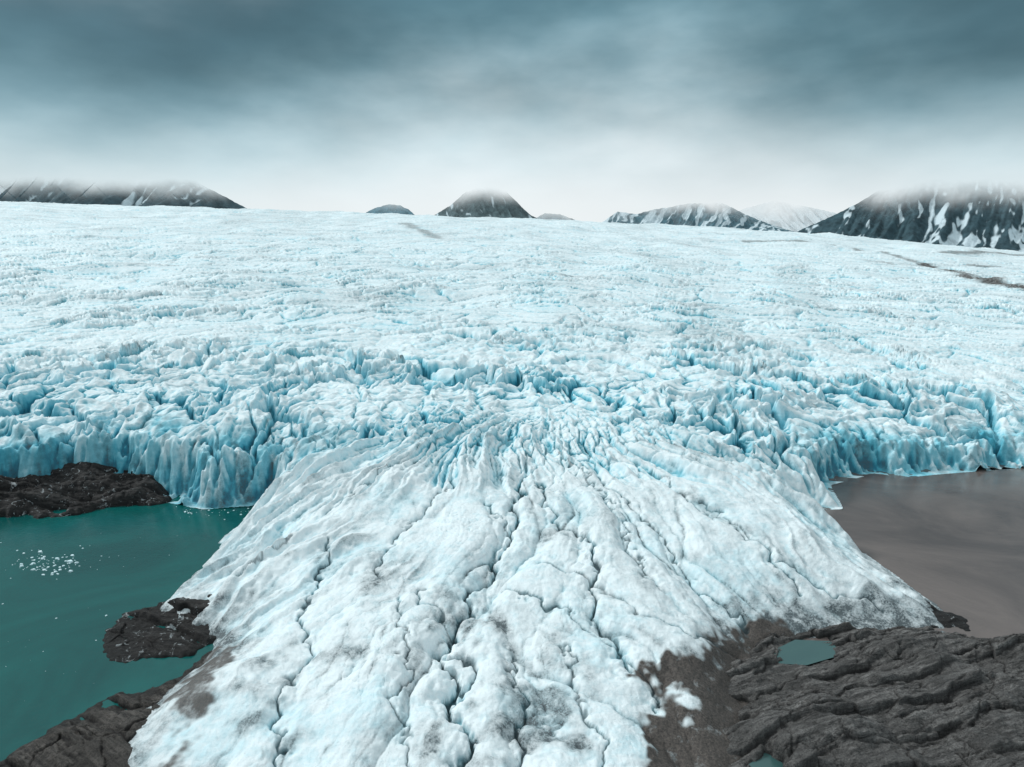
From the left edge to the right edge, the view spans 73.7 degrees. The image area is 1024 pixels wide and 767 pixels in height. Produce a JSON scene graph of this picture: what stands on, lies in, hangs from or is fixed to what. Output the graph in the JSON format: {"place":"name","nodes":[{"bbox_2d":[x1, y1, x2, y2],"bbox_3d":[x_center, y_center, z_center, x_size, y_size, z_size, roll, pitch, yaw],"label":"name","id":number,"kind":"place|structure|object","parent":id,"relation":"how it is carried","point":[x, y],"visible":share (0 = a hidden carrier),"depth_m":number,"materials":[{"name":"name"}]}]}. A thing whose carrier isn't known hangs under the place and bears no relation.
{"place":"outdoors","nodes":[
{"label":"outdoors","id":0,"kind":"place"},
{"bbox_2d":[0,462,171,518],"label":"rock cliff","id":1,"kind":"structure","parent":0,"point":[78,488],"depth_m":261.45,"materials":[{"name":"black stone"}]},
{"bbox_2d":[0,650,211,766],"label":"bedrock shore","id":2,"kind":"structure","parent":0,"point":[99,736],"depth_m":135.62,"materials":[{"name":"grey stone"}]},
{"bbox_2d":[0,186,244,208],"bbox_3d":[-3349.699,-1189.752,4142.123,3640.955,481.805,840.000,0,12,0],"label":"mountain","id":3,"kind":"structure","parent":0,"point":[63,195],"depth_m":3966.10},
{"bbox_2d":[0,495,253,760],"bbox_3d":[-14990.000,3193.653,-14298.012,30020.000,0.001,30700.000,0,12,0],"label":"fjord water","id":4,"kind":"structure","parent":0,"point":[162,552],"depth_m":194.77,"materials":[{"name":"teal liquid"}]},
{"bbox_2d":[0,506,249,666],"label":"floating ice","id":5,"kind":"structure","parent":4,"relation":"on","point":[70,561],"depth_m":213.39,"materials":[{"name":"white ice"}]},
{"bbox_2d":[102,594,216,662],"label":"rock islet","id":6,"kind":"object","parent":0,"point":[138,636],"visible":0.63,"depth_m":173.67,"materials":[{"name":"grey stone"}]},
{"bbox_2d":[366,206,413,214],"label":"mountain","id":7,"kind":"structure","parent":0,"point":[389,209],"depth_m":5007.59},
{"bbox_2d":[436,198,537,218],"bbox_3d":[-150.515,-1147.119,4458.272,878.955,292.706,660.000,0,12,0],"label":"mountain","id":8,"kind":"structure","parent":0,"point":[498,208],"depth_m":4349.66,"materials":[{"name":"grey stone"}]},
{"bbox_2d":[0,201,1023,766],"bbox_3d":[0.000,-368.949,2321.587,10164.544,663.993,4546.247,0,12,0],"label":"glacier","id":9,"kind":"object","parent":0,"point":[534,493],"visible":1,"depth_m":279.19,"materials":[{"name":"white ice"}]},
{"bbox_2d":[0,0,1023,231],"label":"sky","id":10,"kind":"structure","parent":0,"point":[792,115],"materials":[{"name":"grey"}]},
{"bbox_2d":[539,217,562,219],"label":"mountain","id":11,"kind":"structure","parent":0,"point":[551,218],"depth_m":5198.61,"materials":[{"name":"white snow"}]},
{"bbox_2d":[603,208,794,231],"bbox_3d":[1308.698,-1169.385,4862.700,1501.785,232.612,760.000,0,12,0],"label":"mountain","id":12,"kind":"structure","parent":0,"point":[698,217],"depth_m":4757.99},
{"bbox_2d":[723,622,1023,766],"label":"bedrock shore","id":13,"kind":"structure","parent":0,"point":[903,696],"depth_m":143.81,"materials":[{"name":"grey stone"}]},
{"bbox_2d":[748,753,782,766],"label":"meltwater pool","id":14,"kind":"structure","parent":13,"relation":"in","point":[766,760],"depth_m":130.51,"materials":[{"name":"liquid"}]},
{"bbox_2d":[774,640,835,664],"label":"meltwater pool","id":15,"kind":"structure","parent":13,"relation":"in","point":[803,652],"depth_m":164.97,"materials":[{"name":"liquid"}]},
{"bbox_2d":[798,195,1023,251],"bbox_3d":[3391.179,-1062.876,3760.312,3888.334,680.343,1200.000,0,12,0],"label":"mountain","id":16,"kind":"structure","parent":0,"point":[981,221],"depth_m":3497.48,"materials":[{"name":"grey stone"}]},
{"bbox_2d":[803,464,1023,640],"bbox_3d":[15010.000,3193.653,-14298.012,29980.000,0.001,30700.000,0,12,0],"label":"silty lagoon water","id":17,"kind":"structure","parent":0,"point":[952,543],"depth_m":233.91,"materials":[{"name":"grey liquid"}]},
{"bbox_2d":[927,601,970,630],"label":"rock islet","id":18,"kind":"object","parent":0,"point":[947,619],"visible":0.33,"depth_m":180.68,"materials":[{"name":"grey stone"}]}
]}

